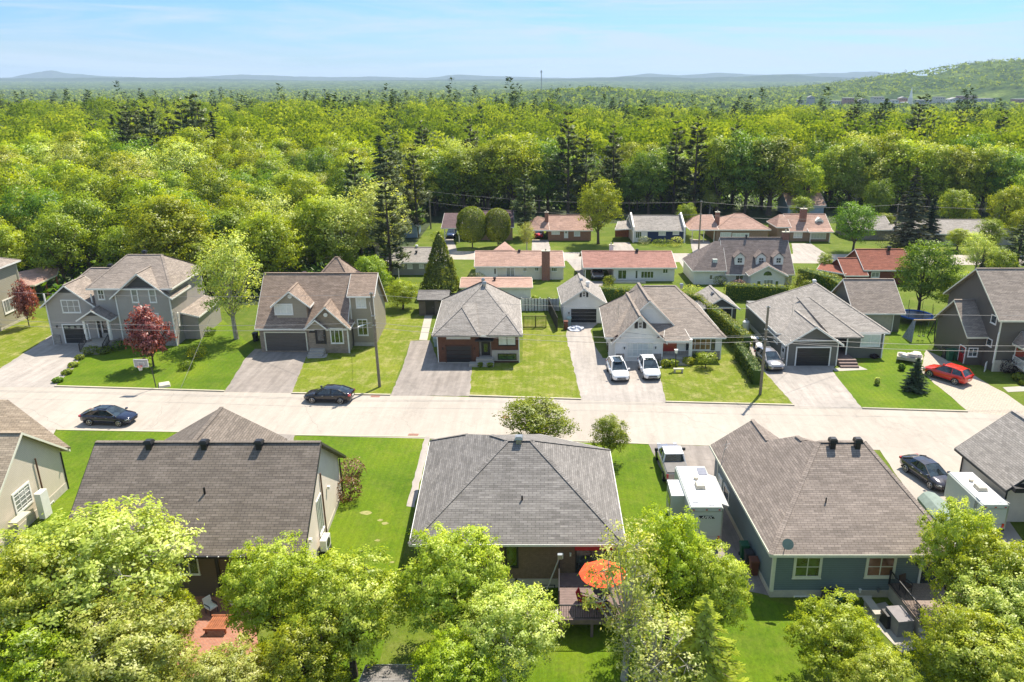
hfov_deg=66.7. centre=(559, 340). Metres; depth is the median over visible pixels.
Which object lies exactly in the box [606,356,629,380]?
parked car
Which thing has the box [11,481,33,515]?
window
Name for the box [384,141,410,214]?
pine tree
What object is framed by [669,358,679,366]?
garden shrub
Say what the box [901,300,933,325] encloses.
trampoline
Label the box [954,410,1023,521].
grey gable house
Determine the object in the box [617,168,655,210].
leafy tree
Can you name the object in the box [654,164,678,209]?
leafy tree
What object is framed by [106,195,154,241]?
leafy tree
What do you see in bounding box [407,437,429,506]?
path
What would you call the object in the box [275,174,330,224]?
leafy tree
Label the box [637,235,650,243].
garden shrub
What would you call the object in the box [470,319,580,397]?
lawn
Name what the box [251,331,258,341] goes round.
wheeled bin
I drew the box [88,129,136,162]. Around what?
leafy tree
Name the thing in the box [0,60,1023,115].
woodland
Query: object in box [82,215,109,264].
leafy tree
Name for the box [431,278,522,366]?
brown modern house
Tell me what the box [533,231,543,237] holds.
parked car
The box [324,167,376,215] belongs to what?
leafy tree
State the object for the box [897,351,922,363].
utility trailer
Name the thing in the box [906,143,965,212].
leafy tree
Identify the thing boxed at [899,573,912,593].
patio chair
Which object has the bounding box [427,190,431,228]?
utility pole
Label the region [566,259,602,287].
driveway
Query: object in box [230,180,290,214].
leafy tree
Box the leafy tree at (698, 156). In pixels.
[687,142,720,200]
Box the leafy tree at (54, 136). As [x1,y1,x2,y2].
[23,130,66,145]
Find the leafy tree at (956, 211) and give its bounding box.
[934,188,980,218]
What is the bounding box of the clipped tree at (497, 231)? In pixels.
[485,208,510,245]
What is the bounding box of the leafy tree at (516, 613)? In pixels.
[443,575,569,681]
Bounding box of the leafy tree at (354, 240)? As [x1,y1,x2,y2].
[321,218,366,254]
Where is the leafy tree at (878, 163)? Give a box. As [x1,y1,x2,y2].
[842,149,908,208]
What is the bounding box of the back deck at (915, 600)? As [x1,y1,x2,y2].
[888,570,966,655]
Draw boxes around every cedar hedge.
[600,285,632,302]
[681,290,753,349]
[722,282,790,300]
[732,341,763,384]
[794,266,842,291]
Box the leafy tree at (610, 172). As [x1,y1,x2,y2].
[599,159,617,182]
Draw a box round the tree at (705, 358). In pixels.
[695,351,718,367]
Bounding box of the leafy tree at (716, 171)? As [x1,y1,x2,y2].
[692,133,744,210]
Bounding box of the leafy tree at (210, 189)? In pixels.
[182,167,241,212]
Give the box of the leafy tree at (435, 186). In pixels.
[401,158,440,206]
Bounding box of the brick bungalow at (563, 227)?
[527,210,592,240]
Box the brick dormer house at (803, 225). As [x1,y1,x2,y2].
[766,208,833,241]
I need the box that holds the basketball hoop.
[133,359,170,387]
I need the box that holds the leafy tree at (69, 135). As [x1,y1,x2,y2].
[39,131,94,155]
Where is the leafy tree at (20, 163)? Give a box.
[0,155,50,174]
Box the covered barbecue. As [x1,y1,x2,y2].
[879,605,913,636]
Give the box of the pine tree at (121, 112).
[114,111,139,137]
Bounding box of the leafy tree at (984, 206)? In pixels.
[982,146,1008,211]
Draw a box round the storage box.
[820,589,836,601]
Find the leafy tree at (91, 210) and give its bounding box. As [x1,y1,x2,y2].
[37,190,117,268]
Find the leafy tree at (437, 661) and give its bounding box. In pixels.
[406,625,503,681]
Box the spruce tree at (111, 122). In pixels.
[108,114,118,135]
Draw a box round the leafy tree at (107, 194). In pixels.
[92,168,155,243]
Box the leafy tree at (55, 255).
[22,209,93,283]
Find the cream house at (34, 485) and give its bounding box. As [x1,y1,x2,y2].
[0,400,70,552]
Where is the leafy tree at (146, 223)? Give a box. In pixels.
[113,192,216,261]
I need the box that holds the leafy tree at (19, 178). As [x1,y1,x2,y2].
[0,166,44,262]
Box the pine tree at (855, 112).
[845,101,863,145]
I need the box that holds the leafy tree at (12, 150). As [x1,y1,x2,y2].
[0,144,36,171]
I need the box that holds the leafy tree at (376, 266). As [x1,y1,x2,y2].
[352,254,394,285]
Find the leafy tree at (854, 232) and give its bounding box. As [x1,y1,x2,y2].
[829,201,881,251]
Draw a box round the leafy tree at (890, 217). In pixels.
[877,213,895,223]
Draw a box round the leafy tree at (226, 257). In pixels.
[187,228,265,339]
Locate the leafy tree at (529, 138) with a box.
[509,132,553,207]
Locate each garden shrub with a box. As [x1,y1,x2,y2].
[51,376,63,382]
[60,368,72,374]
[67,361,79,367]
[74,354,84,359]
[80,345,101,354]
[95,345,111,354]
[109,340,129,349]
[177,360,195,369]
[185,345,207,359]
[203,327,215,335]
[337,476,363,503]
[338,456,366,480]
[387,293,407,306]
[401,281,423,299]
[468,272,485,276]
[603,275,615,284]
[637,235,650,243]
[649,239,670,246]
[661,359,669,366]
[668,236,683,245]
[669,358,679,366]
[680,285,700,293]
[682,356,694,364]
[713,275,727,284]
[730,279,745,284]
[785,273,807,288]
[799,279,812,286]
[870,354,878,358]
[874,377,880,384]
[877,234,900,248]
[897,363,905,370]
[1000,359,1020,373]
[1012,372,1023,381]
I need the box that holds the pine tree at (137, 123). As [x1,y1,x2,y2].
[124,104,144,136]
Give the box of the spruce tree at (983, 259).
[978,249,986,267]
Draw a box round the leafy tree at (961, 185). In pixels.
[937,144,995,201]
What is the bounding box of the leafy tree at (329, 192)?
[313,189,336,198]
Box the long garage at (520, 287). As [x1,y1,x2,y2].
[459,277,532,297]
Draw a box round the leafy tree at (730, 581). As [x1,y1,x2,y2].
[666,539,756,636]
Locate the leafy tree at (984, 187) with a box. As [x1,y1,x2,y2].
[957,143,1020,214]
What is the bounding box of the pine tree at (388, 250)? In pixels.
[364,167,411,284]
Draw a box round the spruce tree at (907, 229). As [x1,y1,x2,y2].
[884,167,933,245]
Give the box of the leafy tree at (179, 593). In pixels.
[140,575,204,661]
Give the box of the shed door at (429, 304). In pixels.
[426,301,433,313]
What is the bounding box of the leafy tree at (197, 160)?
[166,149,210,172]
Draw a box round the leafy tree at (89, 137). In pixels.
[75,129,126,169]
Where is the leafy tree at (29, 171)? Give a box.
[0,164,55,194]
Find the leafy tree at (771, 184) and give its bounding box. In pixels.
[733,133,813,215]
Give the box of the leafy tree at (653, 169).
[622,146,676,213]
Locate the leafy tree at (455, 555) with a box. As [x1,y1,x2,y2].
[389,521,512,638]
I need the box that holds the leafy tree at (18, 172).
[0,165,36,191]
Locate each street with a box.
[0,387,1002,451]
[40,251,1023,264]
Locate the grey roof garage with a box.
[834,216,893,239]
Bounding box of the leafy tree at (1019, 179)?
[1007,170,1023,207]
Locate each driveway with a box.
[0,335,83,386]
[225,349,307,392]
[279,434,294,439]
[390,340,471,395]
[446,237,457,251]
[532,240,549,249]
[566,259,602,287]
[566,323,665,402]
[613,242,633,249]
[649,444,768,595]
[690,239,709,251]
[750,343,861,408]
[792,243,834,260]
[880,449,1023,556]
[921,350,1023,415]
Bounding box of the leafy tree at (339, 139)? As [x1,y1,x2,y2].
[312,132,360,151]
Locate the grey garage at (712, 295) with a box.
[694,285,739,320]
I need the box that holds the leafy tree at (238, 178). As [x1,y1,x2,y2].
[216,168,256,194]
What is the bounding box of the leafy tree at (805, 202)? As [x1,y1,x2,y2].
[790,196,816,212]
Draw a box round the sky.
[0,0,1023,77]
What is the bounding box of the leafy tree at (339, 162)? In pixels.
[321,152,376,187]
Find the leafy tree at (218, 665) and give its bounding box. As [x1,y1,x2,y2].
[160,630,278,681]
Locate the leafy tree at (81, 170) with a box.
[48,165,109,217]
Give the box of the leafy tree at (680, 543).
[612,501,724,641]
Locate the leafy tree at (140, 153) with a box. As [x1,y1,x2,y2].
[121,147,176,172]
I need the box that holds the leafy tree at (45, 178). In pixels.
[30,157,89,192]
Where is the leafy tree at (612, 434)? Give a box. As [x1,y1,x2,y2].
[588,413,630,453]
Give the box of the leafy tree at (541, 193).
[517,157,560,212]
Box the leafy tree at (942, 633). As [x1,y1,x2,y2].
[902,595,1010,681]
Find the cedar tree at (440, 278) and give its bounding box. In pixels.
[419,231,459,292]
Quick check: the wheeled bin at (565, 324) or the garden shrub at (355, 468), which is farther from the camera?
the wheeled bin at (565, 324)
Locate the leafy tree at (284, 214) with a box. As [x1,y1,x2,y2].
[233,192,310,271]
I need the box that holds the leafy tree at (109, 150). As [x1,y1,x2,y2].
[92,140,138,165]
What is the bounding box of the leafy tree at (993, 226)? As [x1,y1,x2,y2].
[972,217,1007,251]
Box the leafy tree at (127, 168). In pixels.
[94,154,170,187]
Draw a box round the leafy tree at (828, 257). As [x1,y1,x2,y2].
[817,253,833,272]
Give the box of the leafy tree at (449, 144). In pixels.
[441,137,477,205]
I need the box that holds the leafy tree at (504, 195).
[478,134,513,202]
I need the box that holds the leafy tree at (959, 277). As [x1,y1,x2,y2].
[929,270,967,303]
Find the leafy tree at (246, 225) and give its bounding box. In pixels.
[225,209,290,275]
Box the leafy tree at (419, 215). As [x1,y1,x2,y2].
[410,207,426,225]
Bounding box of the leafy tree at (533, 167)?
[516,151,558,208]
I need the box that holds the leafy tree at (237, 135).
[210,124,265,156]
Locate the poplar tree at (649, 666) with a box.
[603,589,715,681]
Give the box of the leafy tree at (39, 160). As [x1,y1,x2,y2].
[31,156,59,169]
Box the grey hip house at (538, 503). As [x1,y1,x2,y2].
[408,433,626,587]
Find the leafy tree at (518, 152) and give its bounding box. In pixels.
[477,132,548,211]
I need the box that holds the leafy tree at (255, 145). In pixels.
[225,139,269,160]
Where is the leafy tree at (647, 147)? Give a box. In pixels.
[624,140,665,205]
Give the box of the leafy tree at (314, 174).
[301,170,327,184]
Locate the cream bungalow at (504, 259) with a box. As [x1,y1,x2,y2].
[474,242,564,280]
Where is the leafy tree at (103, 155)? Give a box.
[78,148,121,170]
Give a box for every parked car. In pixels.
[78,405,137,426]
[303,384,354,403]
[446,229,456,237]
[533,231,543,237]
[590,269,604,278]
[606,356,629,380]
[637,354,661,378]
[754,346,784,369]
[899,453,949,489]
[923,363,973,384]
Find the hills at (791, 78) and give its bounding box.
[0,74,870,81]
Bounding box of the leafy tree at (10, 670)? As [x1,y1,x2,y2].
[0,599,129,681]
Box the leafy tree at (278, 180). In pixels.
[264,171,291,188]
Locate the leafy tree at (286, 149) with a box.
[267,138,306,159]
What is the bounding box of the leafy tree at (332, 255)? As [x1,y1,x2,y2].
[316,239,360,265]
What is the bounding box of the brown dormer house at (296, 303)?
[254,257,387,356]
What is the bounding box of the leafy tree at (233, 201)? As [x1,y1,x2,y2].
[217,190,267,246]
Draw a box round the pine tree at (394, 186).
[370,149,411,244]
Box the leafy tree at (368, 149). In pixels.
[337,139,377,162]
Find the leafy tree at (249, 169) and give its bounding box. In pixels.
[226,163,264,186]
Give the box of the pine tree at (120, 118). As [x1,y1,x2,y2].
[115,105,129,135]
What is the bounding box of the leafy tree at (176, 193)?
[167,188,210,206]
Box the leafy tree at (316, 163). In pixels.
[293,145,334,176]
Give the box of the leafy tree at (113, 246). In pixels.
[93,222,140,266]
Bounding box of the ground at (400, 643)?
[0,93,1023,681]
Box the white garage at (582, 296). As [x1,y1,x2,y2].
[557,273,606,322]
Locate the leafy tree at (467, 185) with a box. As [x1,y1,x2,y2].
[433,146,497,208]
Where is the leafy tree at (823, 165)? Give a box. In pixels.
[809,150,851,206]
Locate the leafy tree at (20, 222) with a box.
[2,214,41,267]
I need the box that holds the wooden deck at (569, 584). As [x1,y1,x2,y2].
[529,560,624,636]
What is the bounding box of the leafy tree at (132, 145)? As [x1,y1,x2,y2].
[108,137,157,166]
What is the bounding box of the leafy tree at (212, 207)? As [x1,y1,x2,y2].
[196,199,218,234]
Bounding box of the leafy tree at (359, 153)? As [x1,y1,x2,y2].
[335,147,372,166]
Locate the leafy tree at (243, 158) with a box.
[227,149,285,176]
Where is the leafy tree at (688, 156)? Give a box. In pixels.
[680,146,705,202]
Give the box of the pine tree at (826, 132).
[818,119,834,143]
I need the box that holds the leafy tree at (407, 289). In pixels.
[384,278,418,308]
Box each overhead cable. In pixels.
[0,324,372,330]
[11,320,372,325]
[13,292,369,296]
[372,294,740,308]
[375,327,763,342]
[381,323,763,337]
[438,192,683,202]
[614,330,756,336]
[707,202,886,207]
[766,341,949,350]
[767,336,974,345]
[769,337,843,343]
[775,308,1023,315]
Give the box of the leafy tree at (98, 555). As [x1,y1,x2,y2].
[0,491,205,673]
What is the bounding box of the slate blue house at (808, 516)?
[709,419,954,597]
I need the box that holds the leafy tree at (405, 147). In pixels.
[397,143,429,162]
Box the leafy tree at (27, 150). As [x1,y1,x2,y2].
[0,141,41,169]
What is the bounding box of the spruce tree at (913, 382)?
[899,357,929,394]
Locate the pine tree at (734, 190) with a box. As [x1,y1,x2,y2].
[722,118,743,207]
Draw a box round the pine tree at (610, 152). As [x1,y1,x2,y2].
[594,125,630,206]
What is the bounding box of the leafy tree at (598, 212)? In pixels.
[575,177,624,243]
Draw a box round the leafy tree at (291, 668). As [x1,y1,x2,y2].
[251,611,362,681]
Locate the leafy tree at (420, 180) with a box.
[401,168,428,205]
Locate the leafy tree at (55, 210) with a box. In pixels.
[27,203,94,278]
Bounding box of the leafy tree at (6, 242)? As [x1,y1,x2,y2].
[0,223,34,268]
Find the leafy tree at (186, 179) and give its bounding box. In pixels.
[176,173,193,187]
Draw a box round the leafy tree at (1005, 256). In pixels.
[984,248,1020,267]
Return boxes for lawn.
[0,316,51,367]
[0,430,176,681]
[57,320,253,389]
[292,314,424,393]
[296,436,424,681]
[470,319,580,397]
[488,442,829,681]
[659,353,791,403]
[833,321,965,409]
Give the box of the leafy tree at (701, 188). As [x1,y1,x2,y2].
[690,160,732,210]
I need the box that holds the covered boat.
[917,491,967,536]
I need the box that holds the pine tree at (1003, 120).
[994,111,1011,134]
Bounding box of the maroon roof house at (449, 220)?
[441,210,513,242]
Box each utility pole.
[357,292,380,386]
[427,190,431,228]
[698,201,702,248]
[759,306,770,394]
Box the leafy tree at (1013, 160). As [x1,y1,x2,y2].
[981,147,1023,216]
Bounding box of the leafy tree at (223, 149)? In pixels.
[209,144,239,162]
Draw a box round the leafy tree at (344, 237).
[308,192,372,256]
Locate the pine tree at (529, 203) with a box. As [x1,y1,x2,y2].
[509,169,541,228]
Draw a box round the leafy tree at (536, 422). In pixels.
[492,392,581,437]
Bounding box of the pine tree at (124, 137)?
[117,106,142,150]
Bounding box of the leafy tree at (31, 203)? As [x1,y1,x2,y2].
[0,182,68,260]
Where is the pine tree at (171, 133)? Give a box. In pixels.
[159,110,179,140]
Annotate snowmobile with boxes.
[751,336,762,349]
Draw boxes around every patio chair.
[202,594,218,615]
[575,587,587,606]
[596,601,604,609]
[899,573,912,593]
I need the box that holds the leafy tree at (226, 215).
[206,205,252,270]
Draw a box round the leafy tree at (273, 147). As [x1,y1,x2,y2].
[260,137,302,157]
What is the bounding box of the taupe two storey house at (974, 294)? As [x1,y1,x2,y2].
[933,268,1023,371]
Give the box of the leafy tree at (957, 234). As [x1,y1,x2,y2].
[945,228,971,250]
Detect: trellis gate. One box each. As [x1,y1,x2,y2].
[523,315,535,327]
[535,315,545,326]
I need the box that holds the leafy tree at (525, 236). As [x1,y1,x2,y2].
[517,222,534,249]
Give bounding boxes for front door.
[101,321,107,332]
[315,329,325,343]
[482,343,488,354]
[663,343,676,350]
[1015,347,1023,356]
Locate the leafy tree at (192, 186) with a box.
[185,180,205,191]
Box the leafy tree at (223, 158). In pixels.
[215,149,246,170]
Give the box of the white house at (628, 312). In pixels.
[599,282,726,365]
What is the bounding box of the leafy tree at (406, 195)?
[399,181,417,204]
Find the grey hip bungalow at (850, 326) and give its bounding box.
[745,279,890,367]
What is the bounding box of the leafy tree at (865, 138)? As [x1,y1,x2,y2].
[838,130,884,205]
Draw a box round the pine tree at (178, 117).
[169,98,189,131]
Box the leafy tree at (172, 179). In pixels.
[150,168,192,193]
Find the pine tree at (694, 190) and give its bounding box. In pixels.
[677,116,710,210]
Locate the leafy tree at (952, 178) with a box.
[935,154,966,202]
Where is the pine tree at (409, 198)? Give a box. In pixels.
[397,148,432,236]
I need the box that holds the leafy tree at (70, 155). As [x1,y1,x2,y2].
[42,137,96,173]
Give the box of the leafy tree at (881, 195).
[862,177,895,215]
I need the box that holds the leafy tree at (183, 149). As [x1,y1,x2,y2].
[149,135,215,166]
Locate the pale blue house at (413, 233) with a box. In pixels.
[401,215,420,237]
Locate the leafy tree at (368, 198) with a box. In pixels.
[334,177,414,262]
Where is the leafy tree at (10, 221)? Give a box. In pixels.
[0,201,38,267]
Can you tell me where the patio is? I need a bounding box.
[862,602,919,652]
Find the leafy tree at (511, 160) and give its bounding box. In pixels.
[499,143,527,192]
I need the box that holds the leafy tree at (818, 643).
[783,586,887,681]
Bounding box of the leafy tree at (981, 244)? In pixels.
[959,231,1000,268]
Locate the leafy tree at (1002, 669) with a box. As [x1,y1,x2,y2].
[913,609,1023,681]
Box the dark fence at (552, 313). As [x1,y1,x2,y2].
[547,297,557,330]
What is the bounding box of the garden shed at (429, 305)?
[417,290,450,315]
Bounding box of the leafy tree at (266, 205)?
[256,198,286,216]
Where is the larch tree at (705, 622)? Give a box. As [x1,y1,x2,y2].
[656,594,749,681]
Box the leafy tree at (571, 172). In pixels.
[562,157,583,204]
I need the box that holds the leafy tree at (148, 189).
[106,176,177,223]
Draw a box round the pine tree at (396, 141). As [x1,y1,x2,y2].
[386,130,407,202]
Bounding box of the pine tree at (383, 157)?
[370,149,405,220]
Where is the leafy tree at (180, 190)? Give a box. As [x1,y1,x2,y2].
[166,184,204,198]
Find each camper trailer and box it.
[666,466,728,542]
[944,472,1009,530]
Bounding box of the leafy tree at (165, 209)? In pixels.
[137,195,214,242]
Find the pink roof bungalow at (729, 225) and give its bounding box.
[684,210,770,241]
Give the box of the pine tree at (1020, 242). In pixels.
[999,221,1023,267]
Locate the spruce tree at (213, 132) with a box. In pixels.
[206,111,220,153]
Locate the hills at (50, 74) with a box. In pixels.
[9,70,891,80]
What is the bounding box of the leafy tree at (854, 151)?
[818,137,882,208]
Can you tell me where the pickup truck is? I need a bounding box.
[655,443,686,482]
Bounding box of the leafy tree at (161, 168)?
[140,163,169,181]
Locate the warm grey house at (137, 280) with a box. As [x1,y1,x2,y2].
[40,250,221,353]
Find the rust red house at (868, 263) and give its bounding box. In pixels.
[817,246,911,284]
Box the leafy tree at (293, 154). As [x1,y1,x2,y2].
[282,150,308,167]
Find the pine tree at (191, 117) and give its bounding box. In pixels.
[180,95,205,136]
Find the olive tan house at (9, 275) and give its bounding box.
[0,257,25,330]
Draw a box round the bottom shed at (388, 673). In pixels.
[359,664,418,681]
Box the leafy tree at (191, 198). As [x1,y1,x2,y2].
[149,189,231,248]
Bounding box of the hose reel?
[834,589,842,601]
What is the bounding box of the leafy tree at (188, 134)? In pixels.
[148,124,221,164]
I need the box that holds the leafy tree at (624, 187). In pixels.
[614,162,649,213]
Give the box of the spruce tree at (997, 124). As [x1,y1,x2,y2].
[991,119,1000,135]
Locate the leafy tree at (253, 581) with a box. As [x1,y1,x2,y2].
[212,529,326,660]
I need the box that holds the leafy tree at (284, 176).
[260,168,317,209]
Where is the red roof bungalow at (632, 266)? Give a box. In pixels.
[579,243,676,282]
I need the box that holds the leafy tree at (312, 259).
[290,228,328,264]
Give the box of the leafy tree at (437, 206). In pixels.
[425,146,457,210]
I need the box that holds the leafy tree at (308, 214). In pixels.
[288,194,354,268]
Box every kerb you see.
[54,385,967,411]
[57,429,647,443]
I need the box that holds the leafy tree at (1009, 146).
[984,141,1023,201]
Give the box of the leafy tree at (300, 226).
[285,207,321,262]
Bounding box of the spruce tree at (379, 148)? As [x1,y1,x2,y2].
[364,135,408,256]
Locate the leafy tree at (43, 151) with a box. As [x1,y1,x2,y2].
[22,142,59,165]
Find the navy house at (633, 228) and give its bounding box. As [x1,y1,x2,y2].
[615,212,685,242]
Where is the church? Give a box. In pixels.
[900,89,912,103]
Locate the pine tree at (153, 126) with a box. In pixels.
[139,99,165,148]
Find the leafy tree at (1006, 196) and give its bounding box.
[985,185,1023,229]
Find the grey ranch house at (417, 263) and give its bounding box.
[384,245,446,276]
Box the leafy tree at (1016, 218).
[1002,209,1023,240]
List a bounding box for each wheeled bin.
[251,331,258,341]
[433,337,436,346]
[563,320,567,329]
[567,317,570,325]
[738,540,749,558]
[743,549,754,567]
[748,556,759,575]
[941,347,948,358]
[945,348,954,360]
[952,348,958,359]
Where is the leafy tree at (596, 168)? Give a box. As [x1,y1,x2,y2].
[581,159,605,201]
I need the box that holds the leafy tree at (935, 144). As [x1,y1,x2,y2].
[905,143,957,209]
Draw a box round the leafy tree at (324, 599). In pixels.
[272,544,415,679]
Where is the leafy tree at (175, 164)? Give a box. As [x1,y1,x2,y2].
[149,138,206,177]
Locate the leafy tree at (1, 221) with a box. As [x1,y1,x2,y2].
[0,216,25,267]
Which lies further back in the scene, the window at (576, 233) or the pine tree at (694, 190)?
the pine tree at (694, 190)
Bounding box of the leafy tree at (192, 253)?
[178,239,244,295]
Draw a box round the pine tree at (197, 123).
[185,94,213,149]
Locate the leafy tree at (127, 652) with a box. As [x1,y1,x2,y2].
[31,581,203,681]
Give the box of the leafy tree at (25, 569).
[0,534,111,670]
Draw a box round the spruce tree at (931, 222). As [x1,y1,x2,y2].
[920,198,944,244]
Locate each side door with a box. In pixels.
[781,346,784,359]
[958,346,964,362]
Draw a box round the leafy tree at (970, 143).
[950,133,995,159]
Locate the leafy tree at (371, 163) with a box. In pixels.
[364,156,412,190]
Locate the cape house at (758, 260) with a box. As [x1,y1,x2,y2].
[682,230,794,286]
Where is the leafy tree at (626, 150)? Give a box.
[605,141,648,179]
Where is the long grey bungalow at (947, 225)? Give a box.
[891,215,1014,244]
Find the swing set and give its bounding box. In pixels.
[902,319,935,341]
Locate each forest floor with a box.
[0,120,816,147]
[18,148,1010,304]
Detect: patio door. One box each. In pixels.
[506,268,514,275]
[575,550,605,572]
[617,270,626,279]
[917,559,949,582]
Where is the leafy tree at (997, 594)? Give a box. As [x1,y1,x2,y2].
[930,555,1023,647]
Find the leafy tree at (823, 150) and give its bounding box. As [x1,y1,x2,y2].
[799,138,847,201]
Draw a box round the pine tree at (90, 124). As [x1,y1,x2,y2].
[85,118,97,132]
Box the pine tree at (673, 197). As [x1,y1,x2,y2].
[659,120,692,212]
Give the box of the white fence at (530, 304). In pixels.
[521,297,559,310]
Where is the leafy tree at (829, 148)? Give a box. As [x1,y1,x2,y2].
[809,140,843,198]
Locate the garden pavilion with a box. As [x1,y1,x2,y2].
[18,265,59,304]
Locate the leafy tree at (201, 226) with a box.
[125,192,224,261]
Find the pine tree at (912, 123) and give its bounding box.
[905,96,928,149]
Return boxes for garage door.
[63,325,88,342]
[265,333,306,350]
[446,346,470,361]
[571,309,595,322]
[627,342,653,357]
[721,309,731,317]
[796,348,829,364]
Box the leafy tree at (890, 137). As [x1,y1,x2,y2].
[866,129,917,203]
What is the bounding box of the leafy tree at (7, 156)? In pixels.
[0,148,33,168]
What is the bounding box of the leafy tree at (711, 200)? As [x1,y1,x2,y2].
[698,188,721,213]
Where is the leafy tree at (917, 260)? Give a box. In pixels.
[891,238,966,309]
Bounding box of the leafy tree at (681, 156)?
[658,150,693,206]
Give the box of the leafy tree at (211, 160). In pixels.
[187,159,226,181]
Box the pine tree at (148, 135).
[144,134,157,158]
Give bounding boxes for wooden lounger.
[203,614,233,633]
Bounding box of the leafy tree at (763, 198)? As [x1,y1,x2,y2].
[740,154,786,209]
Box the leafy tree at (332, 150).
[306,144,344,165]
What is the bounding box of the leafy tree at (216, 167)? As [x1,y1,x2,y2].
[189,162,226,195]
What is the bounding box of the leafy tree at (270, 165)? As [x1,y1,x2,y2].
[240,154,289,181]
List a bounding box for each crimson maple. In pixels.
[7,278,40,326]
[119,303,177,366]
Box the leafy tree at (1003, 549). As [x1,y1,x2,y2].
[929,525,1023,625]
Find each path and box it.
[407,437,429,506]
[419,316,431,339]
[832,366,867,370]
[1003,386,1023,391]
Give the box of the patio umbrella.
[579,559,624,602]
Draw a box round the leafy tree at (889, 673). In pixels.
[831,634,923,681]
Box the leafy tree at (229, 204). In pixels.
[215,194,250,217]
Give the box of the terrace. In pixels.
[178,596,260,677]
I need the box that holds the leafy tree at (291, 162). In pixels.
[283,150,314,171]
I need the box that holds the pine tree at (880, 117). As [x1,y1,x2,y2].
[869,103,888,129]
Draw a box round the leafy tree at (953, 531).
[907,494,999,607]
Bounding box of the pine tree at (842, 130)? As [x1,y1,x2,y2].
[833,116,852,191]
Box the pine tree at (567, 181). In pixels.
[544,111,587,214]
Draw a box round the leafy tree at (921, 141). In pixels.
[916,140,950,207]
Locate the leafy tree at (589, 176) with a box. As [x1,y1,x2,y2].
[575,170,605,192]
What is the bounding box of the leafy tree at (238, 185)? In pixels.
[217,180,262,205]
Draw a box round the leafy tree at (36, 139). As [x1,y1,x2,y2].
[10,132,65,157]
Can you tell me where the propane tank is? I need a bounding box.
[742,319,749,330]
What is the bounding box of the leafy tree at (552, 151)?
[519,136,574,210]
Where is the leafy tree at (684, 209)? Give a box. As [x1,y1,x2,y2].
[676,203,697,233]
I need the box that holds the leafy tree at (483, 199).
[469,171,499,209]
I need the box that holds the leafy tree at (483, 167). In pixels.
[461,141,514,209]
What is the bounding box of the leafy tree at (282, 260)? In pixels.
[238,214,307,274]
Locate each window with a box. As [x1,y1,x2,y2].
[2,296,15,314]
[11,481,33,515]
[60,300,81,312]
[97,290,105,299]
[130,290,139,302]
[148,290,157,302]
[178,559,200,575]
[274,304,293,314]
[316,493,324,536]
[329,328,344,343]
[355,298,366,308]
[357,319,368,335]
[446,337,470,338]
[498,337,515,345]
[498,353,516,359]
[505,547,518,567]
[551,231,559,234]
[574,231,579,236]
[635,232,641,238]
[638,322,642,328]
[641,271,653,278]
[692,339,710,350]
[718,473,722,489]
[720,232,731,236]
[723,482,729,507]
[732,233,748,236]
[735,276,742,280]
[763,279,772,285]
[791,558,822,578]
[793,232,802,237]
[811,233,825,238]
[859,334,881,346]
[863,558,896,578]
[871,272,879,277]
[967,348,978,356]
[985,338,992,347]
[990,314,996,325]
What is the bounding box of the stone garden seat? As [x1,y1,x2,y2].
[673,368,683,372]
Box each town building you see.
[806,96,814,105]
[830,101,840,106]
[841,98,854,104]
[870,97,884,103]
[881,100,898,103]
[897,96,907,103]
[913,100,931,104]
[932,97,944,102]
[945,97,961,107]
[955,96,977,99]
[974,98,995,103]
[1010,99,1023,104]
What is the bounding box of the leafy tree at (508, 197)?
[494,149,519,206]
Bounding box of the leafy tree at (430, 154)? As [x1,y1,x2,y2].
[402,144,456,214]
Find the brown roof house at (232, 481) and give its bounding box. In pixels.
[60,407,346,596]
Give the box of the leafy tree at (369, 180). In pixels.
[357,172,376,236]
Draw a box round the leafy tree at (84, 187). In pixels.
[51,171,123,257]
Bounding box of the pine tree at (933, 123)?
[921,114,938,140]
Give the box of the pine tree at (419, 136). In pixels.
[413,120,433,148]
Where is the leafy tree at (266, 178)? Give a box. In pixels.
[253,168,276,186]
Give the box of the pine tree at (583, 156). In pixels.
[571,128,598,212]
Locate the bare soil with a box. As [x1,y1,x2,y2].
[359,511,371,514]
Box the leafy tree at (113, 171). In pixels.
[95,165,160,181]
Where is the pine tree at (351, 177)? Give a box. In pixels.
[343,150,371,256]
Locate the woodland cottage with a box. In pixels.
[776,187,825,212]
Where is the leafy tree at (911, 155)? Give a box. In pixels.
[872,137,942,211]
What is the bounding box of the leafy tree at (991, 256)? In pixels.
[976,253,1004,267]
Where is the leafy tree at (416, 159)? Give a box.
[393,146,438,208]
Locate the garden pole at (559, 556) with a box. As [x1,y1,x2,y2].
[538,553,561,609]
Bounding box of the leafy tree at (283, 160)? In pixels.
[254,149,295,172]
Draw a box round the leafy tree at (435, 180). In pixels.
[408,152,459,215]
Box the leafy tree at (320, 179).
[312,173,333,188]
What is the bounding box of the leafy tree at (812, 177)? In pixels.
[782,158,829,198]
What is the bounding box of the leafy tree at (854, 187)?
[836,166,876,208]
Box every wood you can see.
[0,57,1023,143]
[0,58,1023,164]
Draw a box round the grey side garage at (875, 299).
[831,278,905,331]
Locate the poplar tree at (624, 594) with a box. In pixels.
[577,510,675,681]
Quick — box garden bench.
[862,596,881,619]
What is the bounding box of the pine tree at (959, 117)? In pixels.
[949,111,967,135]
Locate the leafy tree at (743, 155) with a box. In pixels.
[717,129,782,213]
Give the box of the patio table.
[593,587,611,600]
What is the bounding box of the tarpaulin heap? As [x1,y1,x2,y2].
[567,325,583,331]
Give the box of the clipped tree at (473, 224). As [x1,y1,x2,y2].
[456,206,486,247]
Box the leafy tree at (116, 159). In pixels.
[90,150,145,174]
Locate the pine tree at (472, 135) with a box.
[460,119,479,201]
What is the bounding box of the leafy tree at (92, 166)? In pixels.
[81,162,99,171]

